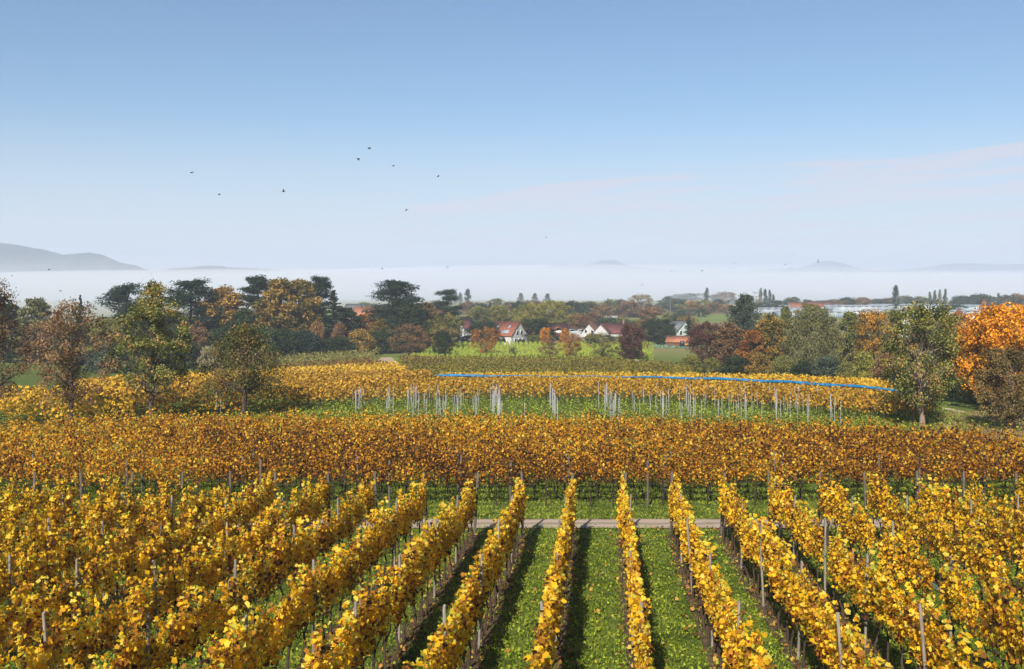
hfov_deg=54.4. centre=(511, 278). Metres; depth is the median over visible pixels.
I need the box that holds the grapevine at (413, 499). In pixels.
[403,481,417,550]
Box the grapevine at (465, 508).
[460,487,468,551]
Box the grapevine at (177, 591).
[167,539,196,612]
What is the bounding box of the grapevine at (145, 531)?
[132,498,158,565]
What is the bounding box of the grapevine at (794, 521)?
[789,501,806,566]
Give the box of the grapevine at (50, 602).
[31,576,76,668]
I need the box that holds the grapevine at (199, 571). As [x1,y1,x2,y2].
[178,536,212,624]
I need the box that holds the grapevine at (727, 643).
[718,585,736,668]
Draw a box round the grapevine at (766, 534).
[758,515,778,608]
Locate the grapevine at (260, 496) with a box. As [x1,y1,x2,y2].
[253,473,267,524]
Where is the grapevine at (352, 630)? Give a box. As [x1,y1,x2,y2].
[335,590,367,668]
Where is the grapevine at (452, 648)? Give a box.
[439,605,457,668]
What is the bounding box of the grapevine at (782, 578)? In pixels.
[776,539,797,644]
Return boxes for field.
[410,341,655,360]
[613,319,733,322]
[628,312,730,313]
[647,323,754,329]
[656,314,766,318]
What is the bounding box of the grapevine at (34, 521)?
[11,497,41,568]
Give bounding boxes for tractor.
[679,341,687,346]
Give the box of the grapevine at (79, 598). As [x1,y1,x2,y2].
[59,562,98,633]
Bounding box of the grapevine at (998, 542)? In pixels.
[987,506,1014,584]
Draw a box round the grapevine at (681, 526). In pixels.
[679,504,691,581]
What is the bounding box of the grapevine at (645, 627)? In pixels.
[635,622,654,667]
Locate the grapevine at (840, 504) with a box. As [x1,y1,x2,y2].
[835,483,849,547]
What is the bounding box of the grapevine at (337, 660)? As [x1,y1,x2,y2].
[324,617,352,668]
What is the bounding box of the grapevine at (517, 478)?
[513,477,522,527]
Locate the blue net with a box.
[435,374,914,392]
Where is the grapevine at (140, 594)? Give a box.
[120,570,155,634]
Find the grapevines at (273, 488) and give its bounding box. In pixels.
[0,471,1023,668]
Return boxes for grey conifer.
[725,293,763,351]
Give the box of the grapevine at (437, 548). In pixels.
[429,521,443,595]
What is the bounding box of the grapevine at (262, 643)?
[245,603,275,668]
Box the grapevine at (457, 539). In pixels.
[453,504,461,565]
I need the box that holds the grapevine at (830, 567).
[825,532,843,608]
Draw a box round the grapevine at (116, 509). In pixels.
[103,490,127,563]
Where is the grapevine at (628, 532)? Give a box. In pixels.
[624,518,640,581]
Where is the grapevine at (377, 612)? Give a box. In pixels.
[366,565,388,668]
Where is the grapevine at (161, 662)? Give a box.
[137,611,179,668]
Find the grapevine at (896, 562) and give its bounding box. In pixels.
[886,526,907,588]
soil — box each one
[0,538,177,615]
[1,544,215,656]
[49,535,278,667]
[164,536,329,651]
[232,555,349,660]
[296,537,426,668]
[377,535,479,668]
[458,535,528,668]
[553,535,577,668]
[616,535,633,668]
[666,535,725,668]
[714,535,813,668]
[777,542,895,668]
[813,535,968,661]
[871,537,981,624]
[915,538,1023,603]
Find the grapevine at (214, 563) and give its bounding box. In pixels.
[202,531,228,612]
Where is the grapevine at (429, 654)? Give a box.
[420,635,441,668]
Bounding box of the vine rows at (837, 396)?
[260,374,940,423]
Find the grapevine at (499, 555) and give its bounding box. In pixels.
[491,528,504,607]
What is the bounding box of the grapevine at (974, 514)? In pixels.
[965,497,984,541]
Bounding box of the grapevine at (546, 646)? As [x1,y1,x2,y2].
[533,624,552,668]
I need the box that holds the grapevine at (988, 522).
[976,493,1001,556]
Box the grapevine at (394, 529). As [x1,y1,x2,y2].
[387,508,400,568]
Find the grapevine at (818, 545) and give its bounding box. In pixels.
[809,509,824,590]
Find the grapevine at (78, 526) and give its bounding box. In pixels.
[66,502,97,578]
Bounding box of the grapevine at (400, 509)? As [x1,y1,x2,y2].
[392,489,404,554]
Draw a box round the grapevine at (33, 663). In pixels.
[21,621,61,668]
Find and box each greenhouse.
[569,327,583,339]
[751,307,802,314]
[773,310,846,317]
[824,305,889,310]
[832,310,887,315]
[862,309,934,315]
[868,304,947,308]
[928,310,980,318]
[931,304,1016,309]
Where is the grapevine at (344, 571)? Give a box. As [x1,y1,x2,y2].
[332,543,350,627]
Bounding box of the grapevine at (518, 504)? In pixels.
[512,480,523,552]
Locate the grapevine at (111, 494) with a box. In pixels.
[95,474,118,537]
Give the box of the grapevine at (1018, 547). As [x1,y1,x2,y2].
[1014,514,1023,571]
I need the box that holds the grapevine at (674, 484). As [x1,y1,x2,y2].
[670,474,678,545]
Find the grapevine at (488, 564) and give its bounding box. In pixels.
[482,538,493,630]
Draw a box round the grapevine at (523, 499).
[520,481,528,539]
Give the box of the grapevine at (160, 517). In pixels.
[152,492,174,536]
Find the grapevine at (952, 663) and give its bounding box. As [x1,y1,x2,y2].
[940,619,977,668]
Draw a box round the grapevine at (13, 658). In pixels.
[0,621,32,668]
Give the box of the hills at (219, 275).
[144,265,361,284]
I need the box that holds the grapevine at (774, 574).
[766,537,786,631]
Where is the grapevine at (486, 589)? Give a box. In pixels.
[471,545,489,641]
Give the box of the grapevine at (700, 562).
[696,543,707,630]
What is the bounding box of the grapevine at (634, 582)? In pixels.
[627,572,644,668]
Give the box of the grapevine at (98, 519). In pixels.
[84,503,110,571]
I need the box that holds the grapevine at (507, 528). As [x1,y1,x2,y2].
[502,506,514,580]
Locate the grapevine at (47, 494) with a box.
[38,476,61,519]
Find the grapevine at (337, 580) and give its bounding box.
[316,544,343,638]
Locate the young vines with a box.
[206,395,1022,432]
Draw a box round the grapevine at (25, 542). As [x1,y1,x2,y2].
[6,519,36,587]
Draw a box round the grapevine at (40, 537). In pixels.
[26,512,55,597]
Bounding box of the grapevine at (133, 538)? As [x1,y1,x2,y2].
[117,511,148,568]
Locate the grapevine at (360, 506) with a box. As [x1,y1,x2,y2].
[348,483,364,542]
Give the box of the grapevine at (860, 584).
[849,553,877,629]
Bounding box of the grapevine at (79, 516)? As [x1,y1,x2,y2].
[65,498,87,555]
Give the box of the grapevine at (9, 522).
[0,504,20,562]
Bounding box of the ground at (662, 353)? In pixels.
[0,301,1023,668]
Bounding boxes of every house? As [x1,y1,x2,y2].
[344,304,362,319]
[353,307,376,323]
[461,316,476,339]
[493,321,527,344]
[539,324,569,342]
[580,323,599,341]
[593,323,610,339]
[599,319,636,336]
[658,321,692,342]
[788,302,806,307]
[807,302,823,308]
[822,301,835,304]
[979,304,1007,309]
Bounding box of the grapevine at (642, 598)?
[632,583,652,657]
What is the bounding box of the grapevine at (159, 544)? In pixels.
[144,513,172,597]
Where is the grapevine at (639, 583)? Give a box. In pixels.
[627,572,651,651]
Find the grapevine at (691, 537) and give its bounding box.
[685,516,697,598]
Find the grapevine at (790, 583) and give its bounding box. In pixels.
[782,545,801,656]
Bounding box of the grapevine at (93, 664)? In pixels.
[85,649,126,668]
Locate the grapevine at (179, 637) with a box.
[162,588,202,668]
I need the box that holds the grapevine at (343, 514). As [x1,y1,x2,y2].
[335,495,349,562]
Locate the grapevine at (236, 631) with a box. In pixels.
[219,595,261,668]
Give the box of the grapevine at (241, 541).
[232,524,252,584]
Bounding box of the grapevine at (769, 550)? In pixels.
[764,535,779,619]
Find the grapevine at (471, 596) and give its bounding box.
[458,565,478,668]
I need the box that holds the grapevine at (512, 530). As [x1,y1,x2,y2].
[504,500,517,572]
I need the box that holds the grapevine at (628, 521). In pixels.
[624,512,638,563]
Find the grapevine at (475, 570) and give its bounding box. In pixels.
[468,561,482,656]
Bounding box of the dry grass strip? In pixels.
[934,415,1023,438]
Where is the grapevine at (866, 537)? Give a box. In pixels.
[859,508,877,569]
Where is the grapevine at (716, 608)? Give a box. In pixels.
[711,562,726,668]
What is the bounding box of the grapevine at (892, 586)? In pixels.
[874,558,899,667]
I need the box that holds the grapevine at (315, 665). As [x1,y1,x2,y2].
[304,656,318,668]
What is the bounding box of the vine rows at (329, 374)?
[89,368,431,412]
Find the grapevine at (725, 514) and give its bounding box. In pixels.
[722,487,729,546]
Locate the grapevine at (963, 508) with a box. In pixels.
[954,486,974,563]
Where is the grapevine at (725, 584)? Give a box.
[719,577,733,667]
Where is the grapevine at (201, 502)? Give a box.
[195,489,212,528]
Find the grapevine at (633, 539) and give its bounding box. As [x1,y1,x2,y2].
[623,529,640,615]
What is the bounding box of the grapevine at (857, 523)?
[850,497,868,571]
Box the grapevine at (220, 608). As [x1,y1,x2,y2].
[206,578,239,650]
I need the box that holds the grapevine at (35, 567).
[14,541,51,628]
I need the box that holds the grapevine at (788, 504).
[780,481,796,559]
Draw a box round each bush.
[82,341,143,372]
[130,324,204,369]
[200,324,261,364]
[246,326,284,359]
[274,326,305,355]
[289,330,324,356]
[308,320,325,347]
[317,336,358,353]
[330,321,346,347]
[346,328,379,352]
[370,327,401,353]
[396,329,428,351]
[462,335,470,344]
[526,334,540,343]
[550,336,560,341]
[678,354,702,373]
[700,357,722,374]
[718,354,748,374]
[744,352,775,376]
[765,354,795,377]
[788,360,817,377]
[807,354,843,377]
[834,361,855,383]
[850,350,879,383]
[870,352,900,385]
[889,363,919,386]
[925,370,958,397]
[952,373,977,402]
[973,385,1015,410]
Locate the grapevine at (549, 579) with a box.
[541,561,563,637]
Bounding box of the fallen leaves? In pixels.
[2,525,1023,668]
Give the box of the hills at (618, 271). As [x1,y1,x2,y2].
[455,260,1023,281]
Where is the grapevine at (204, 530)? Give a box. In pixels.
[194,506,215,573]
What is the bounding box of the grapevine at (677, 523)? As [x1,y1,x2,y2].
[672,495,680,558]
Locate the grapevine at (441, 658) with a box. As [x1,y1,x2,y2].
[430,622,450,668]
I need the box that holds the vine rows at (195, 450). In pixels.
[0,404,1023,506]
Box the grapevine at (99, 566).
[79,535,121,624]
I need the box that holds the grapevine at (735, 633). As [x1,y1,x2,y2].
[727,601,752,668]
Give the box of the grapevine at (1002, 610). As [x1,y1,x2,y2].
[982,568,1022,668]
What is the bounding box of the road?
[17,519,1023,527]
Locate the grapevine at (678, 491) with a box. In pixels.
[672,478,683,552]
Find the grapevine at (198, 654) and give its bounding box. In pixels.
[181,652,210,668]
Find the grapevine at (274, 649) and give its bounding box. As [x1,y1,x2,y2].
[263,599,288,668]
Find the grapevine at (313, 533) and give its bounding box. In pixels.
[306,518,320,573]
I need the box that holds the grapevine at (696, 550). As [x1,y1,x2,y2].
[692,540,708,618]
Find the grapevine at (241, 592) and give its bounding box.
[219,554,253,641]
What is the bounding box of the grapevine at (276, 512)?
[264,492,287,562]
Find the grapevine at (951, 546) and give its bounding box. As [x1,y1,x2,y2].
[939,511,963,568]
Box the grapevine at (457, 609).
[449,590,464,667]
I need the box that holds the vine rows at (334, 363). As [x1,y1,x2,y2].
[211,357,390,370]
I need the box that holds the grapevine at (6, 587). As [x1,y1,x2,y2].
[0,547,31,651]
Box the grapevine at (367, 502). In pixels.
[357,475,372,530]
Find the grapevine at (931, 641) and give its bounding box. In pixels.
[921,594,954,668]
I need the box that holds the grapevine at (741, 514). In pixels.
[738,494,749,573]
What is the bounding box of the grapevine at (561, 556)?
[551,543,567,634]
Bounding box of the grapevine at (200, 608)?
[186,585,219,667]
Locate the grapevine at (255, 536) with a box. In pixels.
[244,515,264,587]
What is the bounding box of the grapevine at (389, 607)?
[373,566,397,668]
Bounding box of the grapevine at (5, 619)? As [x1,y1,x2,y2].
[0,590,28,665]
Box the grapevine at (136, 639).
[112,601,157,668]
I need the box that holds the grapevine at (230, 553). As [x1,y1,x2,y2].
[220,525,237,603]
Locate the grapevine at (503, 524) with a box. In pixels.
[496,510,508,589]
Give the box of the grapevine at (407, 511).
[398,498,413,557]
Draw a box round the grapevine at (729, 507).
[725,483,739,552]
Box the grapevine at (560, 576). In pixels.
[551,545,566,651]
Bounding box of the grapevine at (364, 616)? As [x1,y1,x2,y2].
[350,580,376,668]
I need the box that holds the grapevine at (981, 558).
[963,518,995,609]
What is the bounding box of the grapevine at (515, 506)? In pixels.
[510,490,519,558]
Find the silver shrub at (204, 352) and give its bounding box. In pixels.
[196,346,222,370]
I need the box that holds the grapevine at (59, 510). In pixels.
[46,485,72,536]
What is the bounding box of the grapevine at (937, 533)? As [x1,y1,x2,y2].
[930,505,950,587]
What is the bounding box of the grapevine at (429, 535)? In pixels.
[421,520,436,607]
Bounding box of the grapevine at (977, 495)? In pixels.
[964,471,985,533]
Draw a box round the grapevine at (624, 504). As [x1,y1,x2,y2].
[620,503,629,580]
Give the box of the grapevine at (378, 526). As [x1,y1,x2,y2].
[371,507,383,587]
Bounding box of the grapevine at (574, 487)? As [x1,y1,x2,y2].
[570,478,577,544]
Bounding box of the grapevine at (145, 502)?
[132,488,154,539]
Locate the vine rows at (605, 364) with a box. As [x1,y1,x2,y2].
[397,354,694,379]
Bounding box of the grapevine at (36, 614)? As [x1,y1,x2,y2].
[7,578,46,665]
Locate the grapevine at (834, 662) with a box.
[823,612,853,668]
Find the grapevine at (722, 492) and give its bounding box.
[716,475,726,540]
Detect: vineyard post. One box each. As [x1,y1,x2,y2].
[8,554,11,636]
[32,470,35,506]
[42,610,48,668]
[43,518,49,596]
[62,495,64,559]
[75,558,77,647]
[79,471,83,529]
[101,521,104,598]
[126,460,127,503]
[130,471,133,524]
[141,454,142,493]
[145,612,149,668]
[152,560,158,637]
[160,524,161,590]
[171,495,173,558]
[181,472,183,520]
[224,497,226,556]
[226,522,229,588]
[229,471,231,533]
[233,559,236,614]
[241,454,243,499]
[244,614,247,668]
[259,459,261,501]
[274,471,277,532]
[312,559,314,652]
[327,471,329,522]
[337,498,339,553]
[344,450,345,493]
[354,601,357,668]
[356,455,358,498]
[359,525,361,605]
[374,471,377,516]
[388,459,390,505]
[393,498,397,568]
[398,553,401,643]
[422,471,427,532]
[433,519,436,598]
[442,604,445,634]
[455,495,457,563]
[457,450,458,493]
[460,455,461,499]
[473,472,479,535]
[478,554,482,648]
[496,519,499,599]
[509,459,511,503]
[520,471,523,534]
[540,601,543,616]
[563,451,565,493]
[568,455,569,484]
[629,551,633,644]
[640,601,642,631]
[647,460,648,505]
[664,455,665,499]
[670,472,672,534]
[680,494,681,562]
[686,519,691,595]
[709,551,712,646]
[720,471,725,535]
[737,601,740,638]
[740,499,742,568]
[758,523,764,606]
[767,471,770,529]
[773,459,775,485]
[781,455,782,493]
[793,495,795,559]
[797,561,802,658]
[817,471,820,527]
[824,518,826,598]
[836,612,842,668]
[851,496,853,558]
[863,472,867,519]
[864,553,868,647]
[878,455,879,487]
[891,521,894,580]
[906,495,907,534]
[915,471,917,513]
[918,460,920,498]
[918,603,926,668]
[949,556,951,636]
[955,521,958,575]
[962,471,964,505]
[969,499,971,533]
[983,458,985,498]
[1014,472,1017,510]
[1017,494,1018,563]
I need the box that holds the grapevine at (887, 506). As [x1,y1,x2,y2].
[883,484,898,532]
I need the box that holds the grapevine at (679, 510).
[677,495,688,572]
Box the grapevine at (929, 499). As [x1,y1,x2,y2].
[925,474,943,542]
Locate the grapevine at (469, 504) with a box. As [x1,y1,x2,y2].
[464,478,473,545]
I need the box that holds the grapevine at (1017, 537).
[1005,507,1023,595]
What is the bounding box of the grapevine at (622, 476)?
[618,471,626,503]
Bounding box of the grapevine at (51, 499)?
[26,495,58,551]
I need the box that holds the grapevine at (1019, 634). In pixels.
[1008,591,1023,668]
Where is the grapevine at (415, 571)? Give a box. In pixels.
[404,533,424,627]
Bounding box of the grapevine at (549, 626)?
[538,594,559,659]
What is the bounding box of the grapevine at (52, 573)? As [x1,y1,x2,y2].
[37,523,74,619]
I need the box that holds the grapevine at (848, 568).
[843,548,865,630]
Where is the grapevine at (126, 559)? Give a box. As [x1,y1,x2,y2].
[105,534,139,626]
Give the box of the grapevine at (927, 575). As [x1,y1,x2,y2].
[910,540,935,606]
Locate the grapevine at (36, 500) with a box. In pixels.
[23,481,49,531]
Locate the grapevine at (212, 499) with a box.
[205,483,222,543]
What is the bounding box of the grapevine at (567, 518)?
[556,508,571,587]
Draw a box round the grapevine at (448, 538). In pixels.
[442,509,453,580]
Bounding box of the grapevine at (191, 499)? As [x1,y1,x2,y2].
[181,485,198,555]
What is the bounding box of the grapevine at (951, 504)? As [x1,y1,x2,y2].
[940,485,960,542]
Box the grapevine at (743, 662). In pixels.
[737,622,752,668]
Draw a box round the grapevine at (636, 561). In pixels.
[625,547,638,616]
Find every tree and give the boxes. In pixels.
[0,278,40,403]
[0,304,35,362]
[5,297,56,362]
[15,322,62,363]
[21,293,120,425]
[41,328,100,364]
[73,295,87,362]
[77,317,125,362]
[92,282,151,346]
[101,278,194,419]
[126,311,192,357]
[162,277,226,344]
[178,325,212,364]
[191,318,292,414]
[219,308,268,344]
[236,274,271,311]
[300,275,336,314]
[307,309,329,334]
[319,290,348,339]
[330,307,366,339]
[353,313,378,334]
[357,302,373,306]
[361,279,430,349]
[368,318,390,348]
[387,323,431,356]
[391,301,430,344]
[412,302,447,347]
[426,312,465,346]
[431,288,470,338]
[432,330,453,355]
[458,292,463,303]
[458,303,468,313]
[464,289,471,304]
[465,301,474,310]
[465,305,492,321]
[467,320,500,341]
[468,302,487,310]
[468,327,499,354]
[485,297,506,309]
[488,305,510,320]
[505,311,516,320]
[509,347,517,354]
[511,300,525,317]
[511,302,546,334]
[516,293,524,301]
[520,317,556,341]
[531,293,537,301]
[534,300,574,325]
[536,340,562,355]
[539,327,552,342]
[543,293,550,300]
[556,332,584,357]
[559,300,582,315]
[559,328,568,342]
[566,314,592,330]
[568,312,585,317]
[573,301,596,314]
[574,315,594,326]
[583,333,597,345]
[586,311,601,321]
[586,332,620,356]
[589,304,614,318]
[595,318,614,322]
[604,299,618,314]
[606,317,618,322]
[608,299,624,313]
[614,300,644,317]
[615,322,651,359]
[616,317,628,322]
[616,318,632,322]
[618,327,633,344]
[627,293,652,306]
[630,319,649,334]
[637,307,658,327]
[637,308,655,318]
[640,318,678,343]
[643,305,661,311]
[650,307,665,314]
[660,304,677,311]
[661,312,678,320]
[662,296,671,303]
[663,298,689,307]
[670,310,687,320]
[673,293,711,301]
[675,304,686,311]
[677,315,699,325]
[683,300,700,310]
[683,316,694,343]
[684,309,696,315]
[685,321,725,366]
[687,305,702,310]
[694,299,710,308]
[696,308,707,316]
[700,302,724,311]
[703,288,709,300]
[703,307,712,313]
[709,294,723,302]
[710,321,747,372]
[712,299,726,304]
[713,291,737,302]
[715,304,727,311]
[721,305,730,313]
[735,329,769,372]
[752,311,791,374]
[754,302,774,307]
[758,288,762,302]
[763,289,767,302]
[767,289,771,302]
[770,300,783,307]
[777,306,798,359]
[778,303,845,374]
[780,298,800,306]
[834,300,845,304]
[835,311,861,370]
[839,297,856,304]
[850,309,897,371]
[852,313,881,337]
[856,298,872,304]
[870,298,889,303]
[874,338,909,379]
[879,299,970,427]
[881,308,909,334]
[882,298,896,303]
[890,285,899,308]
[898,296,922,303]
[901,328,941,377]
[912,296,931,303]
[927,292,932,303]
[932,290,936,303]
[934,332,981,389]
[937,289,942,302]
[941,308,972,338]
[942,289,947,303]
[944,304,968,309]
[949,302,1023,408]
[950,295,975,304]
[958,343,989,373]
[963,293,991,304]
[971,343,1023,431]
[978,295,998,303]
[996,292,1000,303]
[999,294,1017,304]
[1003,293,1023,308]
[1010,295,1015,304]
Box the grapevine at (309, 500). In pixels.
[298,475,315,531]
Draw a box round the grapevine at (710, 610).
[703,563,716,656]
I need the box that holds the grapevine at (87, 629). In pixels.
[74,586,112,668]
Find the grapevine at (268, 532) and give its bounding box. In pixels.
[258,502,274,575]
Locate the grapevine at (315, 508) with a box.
[309,482,321,541]
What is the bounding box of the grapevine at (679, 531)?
[678,495,686,566]
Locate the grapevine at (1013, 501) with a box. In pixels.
[1001,492,1016,550]
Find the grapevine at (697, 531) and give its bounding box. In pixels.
[690,527,707,608]
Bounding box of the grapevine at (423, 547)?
[413,531,432,617]
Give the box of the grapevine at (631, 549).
[626,542,637,592]
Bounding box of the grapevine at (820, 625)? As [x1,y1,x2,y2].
[809,590,838,668]
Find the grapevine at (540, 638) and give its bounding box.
[530,612,553,668]
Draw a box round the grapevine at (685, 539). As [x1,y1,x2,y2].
[681,504,699,589]
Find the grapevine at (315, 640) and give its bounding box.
[301,621,332,668]
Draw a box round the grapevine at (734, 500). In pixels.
[730,483,739,559]
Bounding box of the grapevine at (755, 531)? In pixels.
[750,512,765,598]
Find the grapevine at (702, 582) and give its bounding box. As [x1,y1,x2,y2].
[698,542,718,643]
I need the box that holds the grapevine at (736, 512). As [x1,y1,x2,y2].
[733,494,743,565]
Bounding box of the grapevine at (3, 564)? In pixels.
[0,532,15,583]
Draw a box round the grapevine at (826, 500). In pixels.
[819,483,834,544]
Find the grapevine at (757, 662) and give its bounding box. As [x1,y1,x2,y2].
[738,620,773,668]
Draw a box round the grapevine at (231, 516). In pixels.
[221,492,240,541]
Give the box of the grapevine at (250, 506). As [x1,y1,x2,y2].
[240,479,259,540]
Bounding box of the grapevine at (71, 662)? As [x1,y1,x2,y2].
[53,651,83,668]
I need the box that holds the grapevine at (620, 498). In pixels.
[616,478,628,553]
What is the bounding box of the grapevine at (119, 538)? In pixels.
[105,527,128,594]
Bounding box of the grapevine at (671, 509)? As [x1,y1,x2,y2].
[668,481,673,539]
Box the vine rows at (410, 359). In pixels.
[399,355,445,367]
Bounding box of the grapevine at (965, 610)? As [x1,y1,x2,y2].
[950,563,982,655]
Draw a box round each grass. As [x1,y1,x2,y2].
[0,461,1023,519]
[154,403,382,416]
[691,418,969,435]
[934,410,1023,435]
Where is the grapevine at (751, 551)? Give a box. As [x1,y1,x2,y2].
[746,513,758,589]
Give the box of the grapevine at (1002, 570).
[984,541,1012,601]
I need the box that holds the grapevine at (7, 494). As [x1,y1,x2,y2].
[1,490,30,532]
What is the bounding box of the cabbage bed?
[652,343,688,348]
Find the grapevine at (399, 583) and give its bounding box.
[389,563,406,654]
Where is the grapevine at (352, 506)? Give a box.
[344,485,358,556]
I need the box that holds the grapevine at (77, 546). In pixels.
[56,520,95,608]
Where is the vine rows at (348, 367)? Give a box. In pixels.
[74,360,411,394]
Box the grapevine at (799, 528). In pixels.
[796,500,807,568]
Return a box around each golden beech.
[192,284,251,347]
[250,277,311,332]
[280,278,323,334]
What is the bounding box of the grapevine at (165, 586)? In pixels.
[147,565,180,629]
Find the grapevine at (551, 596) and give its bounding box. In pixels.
[536,590,559,659]
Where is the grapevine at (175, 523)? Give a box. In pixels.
[168,496,186,542]
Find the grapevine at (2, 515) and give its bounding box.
[0,497,9,534]
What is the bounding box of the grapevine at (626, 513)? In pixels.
[620,503,636,589]
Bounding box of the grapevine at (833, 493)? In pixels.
[828,481,842,535]
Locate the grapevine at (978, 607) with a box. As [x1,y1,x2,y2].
[970,580,1006,668]
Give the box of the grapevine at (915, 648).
[904,597,939,668]
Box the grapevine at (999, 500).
[988,484,1006,530]
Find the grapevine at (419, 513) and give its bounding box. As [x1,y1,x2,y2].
[414,483,425,543]
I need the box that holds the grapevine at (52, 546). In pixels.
[48,508,75,589]
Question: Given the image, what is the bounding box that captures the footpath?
[377,357,396,363]
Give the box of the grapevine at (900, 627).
[887,571,917,668]
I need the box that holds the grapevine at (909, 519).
[900,492,914,543]
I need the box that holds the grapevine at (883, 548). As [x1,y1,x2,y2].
[876,517,898,582]
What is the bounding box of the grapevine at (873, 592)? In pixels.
[865,545,890,657]
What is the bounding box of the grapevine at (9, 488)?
[0,472,19,515]
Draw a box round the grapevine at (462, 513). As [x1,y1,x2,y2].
[455,496,464,556]
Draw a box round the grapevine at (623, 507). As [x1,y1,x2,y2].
[618,494,630,564]
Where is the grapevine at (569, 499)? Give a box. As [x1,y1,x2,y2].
[563,484,574,563]
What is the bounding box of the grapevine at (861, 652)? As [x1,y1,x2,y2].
[847,639,881,668]
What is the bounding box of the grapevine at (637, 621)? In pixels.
[631,602,649,668]
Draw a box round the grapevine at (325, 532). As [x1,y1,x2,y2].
[315,507,333,569]
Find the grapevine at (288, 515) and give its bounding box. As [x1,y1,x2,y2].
[279,497,296,549]
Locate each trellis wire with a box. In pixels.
[0,524,203,660]
[4,518,321,666]
[105,491,374,668]
[777,523,926,654]
[840,522,1015,666]
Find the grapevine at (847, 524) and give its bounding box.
[841,498,858,558]
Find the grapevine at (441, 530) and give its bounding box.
[430,500,447,589]
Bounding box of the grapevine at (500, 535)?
[490,519,502,595]
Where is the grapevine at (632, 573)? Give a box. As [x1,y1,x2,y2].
[628,550,640,651]
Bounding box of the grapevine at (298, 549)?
[281,516,305,582]
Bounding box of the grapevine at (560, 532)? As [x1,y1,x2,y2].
[551,526,566,613]
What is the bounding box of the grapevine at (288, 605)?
[276,571,307,668]
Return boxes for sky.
[0,0,1023,279]
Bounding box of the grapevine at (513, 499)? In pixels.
[509,494,517,565]
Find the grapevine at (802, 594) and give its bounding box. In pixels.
[791,563,815,667]
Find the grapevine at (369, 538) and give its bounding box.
[363,509,378,594]
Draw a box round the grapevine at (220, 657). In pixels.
[199,622,234,668]
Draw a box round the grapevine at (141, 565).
[122,533,154,593]
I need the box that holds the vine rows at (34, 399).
[0,384,137,419]
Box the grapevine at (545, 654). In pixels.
[532,646,548,668]
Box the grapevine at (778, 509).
[770,475,784,537]
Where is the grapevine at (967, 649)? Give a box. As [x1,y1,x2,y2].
[954,626,987,668]
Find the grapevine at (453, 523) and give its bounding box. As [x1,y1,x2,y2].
[446,496,457,572]
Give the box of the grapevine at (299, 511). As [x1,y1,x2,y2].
[289,486,308,535]
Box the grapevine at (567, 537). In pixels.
[556,510,572,595]
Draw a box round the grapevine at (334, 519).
[324,510,340,557]
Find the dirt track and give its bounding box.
[907,408,986,429]
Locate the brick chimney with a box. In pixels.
[981,299,986,316]
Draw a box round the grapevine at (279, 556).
[268,518,293,610]
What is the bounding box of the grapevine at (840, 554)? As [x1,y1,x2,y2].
[830,527,851,620]
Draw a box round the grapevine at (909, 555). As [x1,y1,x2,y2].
[897,517,924,609]
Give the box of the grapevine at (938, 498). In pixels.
[931,483,950,545]
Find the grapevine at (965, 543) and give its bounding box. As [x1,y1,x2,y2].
[952,514,979,605]
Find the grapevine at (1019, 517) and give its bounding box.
[1012,504,1023,540]
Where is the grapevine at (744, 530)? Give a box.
[739,509,750,581]
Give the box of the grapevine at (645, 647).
[636,632,652,668]
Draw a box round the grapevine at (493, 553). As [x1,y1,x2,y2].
[481,529,497,617]
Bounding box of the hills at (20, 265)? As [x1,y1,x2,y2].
[0,243,173,285]
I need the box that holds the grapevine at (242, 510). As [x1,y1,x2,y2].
[228,486,252,538]
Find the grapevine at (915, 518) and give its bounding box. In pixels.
[908,498,926,554]
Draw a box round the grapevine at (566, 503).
[564,497,572,570]
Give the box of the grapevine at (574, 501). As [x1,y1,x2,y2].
[568,480,576,556]
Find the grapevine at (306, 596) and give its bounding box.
[294,563,318,662]
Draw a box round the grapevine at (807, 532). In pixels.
[799,501,815,582]
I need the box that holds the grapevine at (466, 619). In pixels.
[455,583,474,668]
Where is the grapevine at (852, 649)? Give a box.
[840,603,868,668]
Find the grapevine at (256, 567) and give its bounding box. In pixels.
[239,541,268,635]
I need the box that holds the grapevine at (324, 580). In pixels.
[310,553,334,650]
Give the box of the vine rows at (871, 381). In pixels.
[439,371,893,393]
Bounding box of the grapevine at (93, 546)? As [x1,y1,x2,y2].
[78,521,109,596]
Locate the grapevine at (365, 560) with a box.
[355,522,371,604]
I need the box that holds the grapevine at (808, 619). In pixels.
[800,579,829,668]
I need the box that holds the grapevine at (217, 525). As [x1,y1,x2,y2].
[204,501,224,551]
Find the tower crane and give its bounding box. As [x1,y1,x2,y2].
[743,292,759,301]
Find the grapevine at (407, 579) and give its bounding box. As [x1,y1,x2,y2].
[396,543,412,641]
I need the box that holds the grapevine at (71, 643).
[36,592,92,668]
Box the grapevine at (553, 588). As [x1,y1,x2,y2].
[542,568,566,668]
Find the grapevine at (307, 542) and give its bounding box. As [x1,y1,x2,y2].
[292,515,316,578]
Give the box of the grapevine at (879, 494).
[871,473,890,540]
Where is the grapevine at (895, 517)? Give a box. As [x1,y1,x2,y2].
[888,492,905,558]
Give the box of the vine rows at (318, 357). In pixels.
[270,346,383,364]
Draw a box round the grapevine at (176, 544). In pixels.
[158,518,185,579]
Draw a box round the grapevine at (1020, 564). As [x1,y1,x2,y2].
[1014,550,1023,614]
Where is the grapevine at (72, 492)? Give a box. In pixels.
[55,478,82,540]
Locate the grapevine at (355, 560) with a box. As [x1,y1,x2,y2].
[343,532,363,605]
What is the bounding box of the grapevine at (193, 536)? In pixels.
[178,503,199,584]
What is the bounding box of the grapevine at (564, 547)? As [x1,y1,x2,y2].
[561,529,568,604]
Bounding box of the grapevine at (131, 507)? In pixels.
[117,492,143,543]
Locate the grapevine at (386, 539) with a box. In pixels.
[376,496,393,575]

